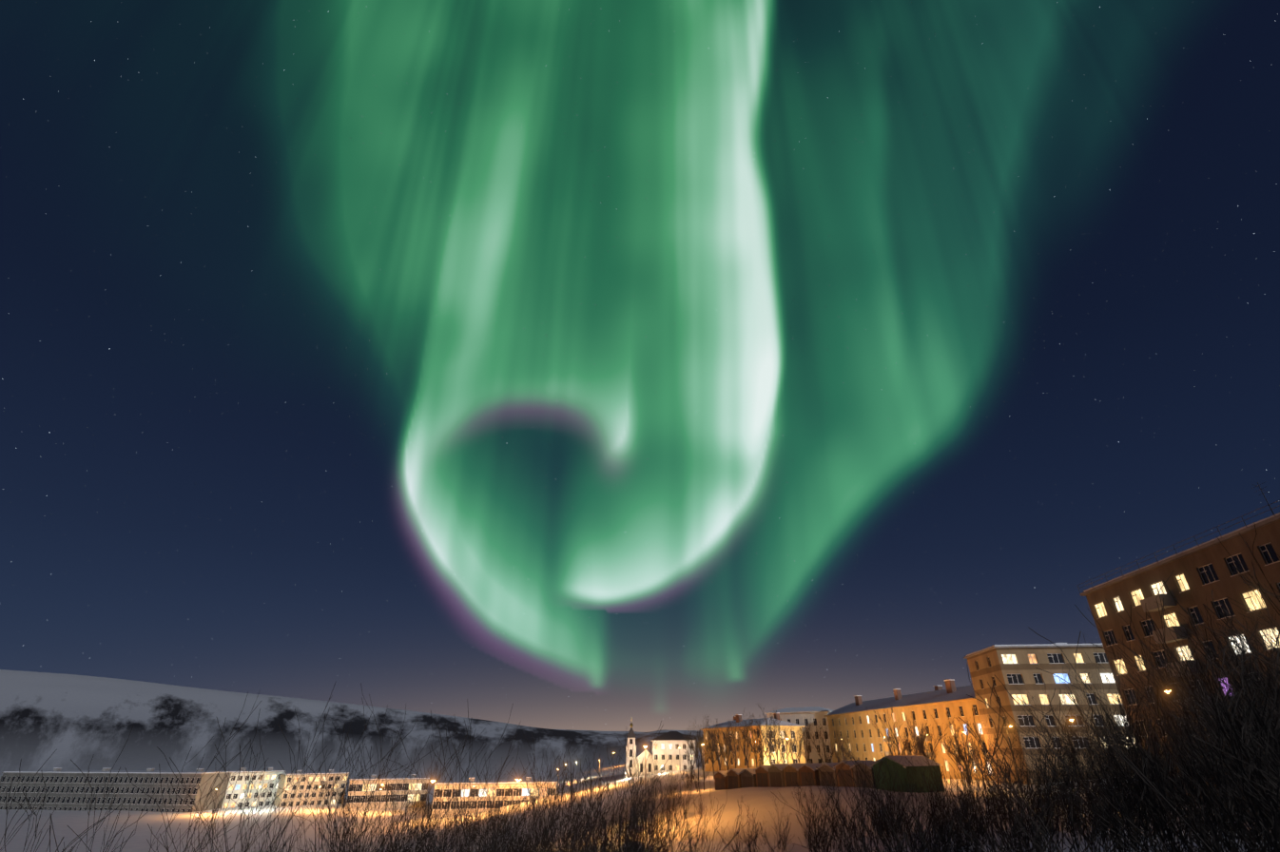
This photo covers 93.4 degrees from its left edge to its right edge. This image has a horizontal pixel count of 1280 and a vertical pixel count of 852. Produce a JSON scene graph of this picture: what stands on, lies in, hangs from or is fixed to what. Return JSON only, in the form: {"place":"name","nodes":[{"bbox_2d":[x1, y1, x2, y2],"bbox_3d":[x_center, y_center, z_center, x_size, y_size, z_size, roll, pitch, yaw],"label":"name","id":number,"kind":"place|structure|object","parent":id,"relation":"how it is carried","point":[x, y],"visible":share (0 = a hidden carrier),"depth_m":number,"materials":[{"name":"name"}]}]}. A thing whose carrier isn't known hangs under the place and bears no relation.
{"place":"outdoors","nodes":[
{"label":"outdoors","id":0,"kind":"place"},
{"bbox_2d":[0,669,1273,851],"bbox_3d":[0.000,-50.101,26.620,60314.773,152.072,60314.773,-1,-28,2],"label":"ground","id":1,"kind":"structure","parent":0,"point":[63,721],"depth_m":434.11,"materials":[{"name":"white snow"}]},
{"bbox_2d":[0,767,234,812],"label":"apartment building","id":2,"kind":"structure","parent":1,"relation":"on","point":[65,788],"depth_m":204.05,"materials":[{"name":"beige concrete"}]},
{"bbox_2d":[221,767,286,808],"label":"apartment building","id":3,"kind":"structure","parent":1,"relation":"on","point":[271,774],"depth_m":215.74,"materials":[{"name":"paint"}]},
{"bbox_2d":[272,769,349,807],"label":"apartment building","id":4,"kind":"structure","parent":1,"relation":"on","point":[282,782],"depth_m":219.32,"materials":[{"name":"paint"}]},
{"bbox_2d":[346,774,429,809],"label":"apartment building","id":5,"kind":"structure","parent":1,"relation":"on","point":[360,791],"depth_m":210.95,"materials":[{"name":"beige paint"}]},
{"bbox_2d":[0,680,911,851],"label":"shrubs","id":6,"kind":"object","parent":1,"relation":"on","point":[629,838],"visible":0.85,"depth_m":12.66,"materials":[{"name":"brown plant"}]},
{"bbox_2d":[430,776,557,818],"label":"apartment building","id":7,"kind":"structure","parent":1,"relation":"on","point":[512,783],"depth_m":179.46,"materials":[{"name":"beige paint"}]},
{"bbox_2d":[373,761,725,851],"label":"slope shrubs","id":8,"kind":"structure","parent":1,"relation":"on","point":[687,781],"depth_m":89.25,"materials":[{"name":"brown plant"}]},
{"bbox_2d":[603,812,635,845],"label":"fence posts","id":9,"kind":"object","parent":1,"relation":"on","point":[619,830],"visible":0.27,"depth_m":25.74,"materials":[{"name":"grey metal"}]},
{"bbox_2d":[625,719,652,776],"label":"church","id":10,"kind":"structure","parent":1,"relation":"on","point":[631,737],"depth_m":208.65,"materials":[{"name":"white paint"}]},
{"bbox_2d":[643,744,646,830],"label":"street lamp","id":11,"kind":"object","parent":1,"relation":"on","point":[645,746],"visible":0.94,"depth_m":67.47,"materials":[{"name":"grey metal"}]},
{"bbox_2d":[650,731,696,774],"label":"parish house","id":12,"kind":"structure","parent":1,"relation":"on","point":[667,746],"depth_m":206.41,"materials":[{"name":"white paint"}]},
{"bbox_2d":[701,744,704,790],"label":"street lamp","id":13,"kind":"object","parent":1,"relation":"on","point":[703,770],"visible":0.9,"depth_m":103.81,"materials":[{"name":"grey metal"}]},
{"bbox_2d":[712,770,728,790],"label":"shed","id":14,"kind":"structure","parent":1,"relation":"on","point":[720,781],"depth_m":96.72,"materials":[{"name":"brown wood"}]},
{"bbox_2d":[724,767,756,789],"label":"shed","id":15,"kind":"structure","parent":1,"relation":"on","point":[733,775],"depth_m":94.57,"materials":[{"name":"brown wood"}]},
{"bbox_2d":[738,768,756,787],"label":"shed","id":16,"kind":"structure","parent":1,"relation":"on","point":[747,777],"depth_m":92.34,"materials":[{"name":"brown wood"}]},
{"bbox_2d":[700,712,805,771],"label":"yellow house","id":17,"kind":"structure","parent":1,"relation":"on","point":[742,763],"depth_m":156.20,"materials":[{"name":"paint"}]},
{"bbox_2d":[753,764,771,787],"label":"shed","id":18,"kind":"structure","parent":1,"relation":"on","point":[762,777],"depth_m":90.49,"materials":[{"name":"brown wood"}]},
{"bbox_2d":[765,763,788,787],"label":"shed","id":19,"kind":"structure","parent":1,"relation":"on","point":[776,777],"depth_m":88.02,"materials":[{"name":"brown wood"}]},
{"bbox_2d":[780,763,803,787],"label":"shed","id":20,"kind":"structure","parent":1,"relation":"on","point":[791,773],"depth_m":85.86,"materials":[{"name":"brown wood"}]},
{"bbox_2d":[764,706,833,763],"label":"apartment building","id":21,"kind":"structure","parent":1,"relation":"on","point":[798,715],"depth_m":178.56,"materials":[{"name":"paint"}]},
{"bbox_2d":[795,763,822,786],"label":"shed","id":22,"kind":"structure","parent":1,"relation":"on","point":[804,771],"depth_m":83.48,"materials":[{"name":"brown wood"}]},
{"bbox_2d":[815,762,837,786],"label":"shed","id":23,"kind":"structure","parent":1,"relation":"on","point":[827,767],"depth_m":81.51,"materials":[{"name":"brown wood"}]},
{"bbox_2d":[679,703,993,790],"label":"street trees","id":24,"kind":"object","parent":1,"relation":"on","point":[728,748],"visible":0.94,"depth_m":123.19,"materials":[{"name":"brown plant"}]},
{"bbox_2d":[833,760,864,787],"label":"shed","id":25,"kind":"structure","parent":1,"relation":"on","point":[846,768],"depth_m":79.37,"materials":[{"name":"brown wood"}]},
{"bbox_2d":[850,760,876,788],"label":"shed","id":26,"kind":"structure","parent":1,"relation":"on","point":[868,764],"depth_m":76.93,"materials":[{"name":"brown wood"}]},
{"bbox_2d":[870,755,944,793],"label":"garage","id":27,"kind":"structure","parent":1,"relation":"on","point":[892,761],"depth_m":74.02,"materials":[{"name":"green"}]},
{"bbox_2d":[824,678,993,780],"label":"apartment building","id":28,"kind":"structure","parent":1,"relation":"on","point":[939,704],"depth_m":135.45,"materials":[{"name":"paint"}]},
{"bbox_2d":[961,731,972,782],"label":"street lamp","id":29,"kind":"object","parent":1,"relation":"on","point":[966,755],"visible":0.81,"depth_m":99.89,"materials":[{"name":"grey metal"}]},
{"bbox_2d":[1006,724,1023,792],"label":"street lamp","id":30,"kind":"object","parent":1,"relation":"on","point":[1012,752],"visible":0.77,"depth_m":77.21,"materials":[{"name":"grey metal"}]},
{"bbox_2d":[771,522,1279,851],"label":"shrubs","id":31,"kind":"object","parent":1,"relation":"on","point":[1233,746],"visible":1,"depth_m":7.89,"materials":[{"name":"brown plant"}]},
{"bbox_2d":[963,635,1139,784],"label":"panel block","id":32,"kind":"structure","parent":1,"relation":"on","point":[1011,668],"depth_m":90.29,"materials":[{"name":"beige concrete"}]},
{"bbox_2d":[1153,687,1202,823],"bbox_3d":[31.950,19.716,35.108,0.440,8.140,1.690,-1,-28,2],"label":"street lamp","id":33,"kind":"object","parent":1,"relation":"on","point":[1166,727],"visible":0.12,"depth_m":36.48,"materials":[{"name":"grey metal"}]},
{"bbox_2d":[1077,482,1279,812],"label":"panel block","id":34,"kind":"structure","parent":1,"relation":"on","point":[1201,572],"depth_m":52.21,"materials":[{"name":"brown concrete"}]},
{"bbox_2d":[0,0,1279,732],"label":"sky","id":35,"kind":"structure","parent":0,"point":[601,365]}
]}

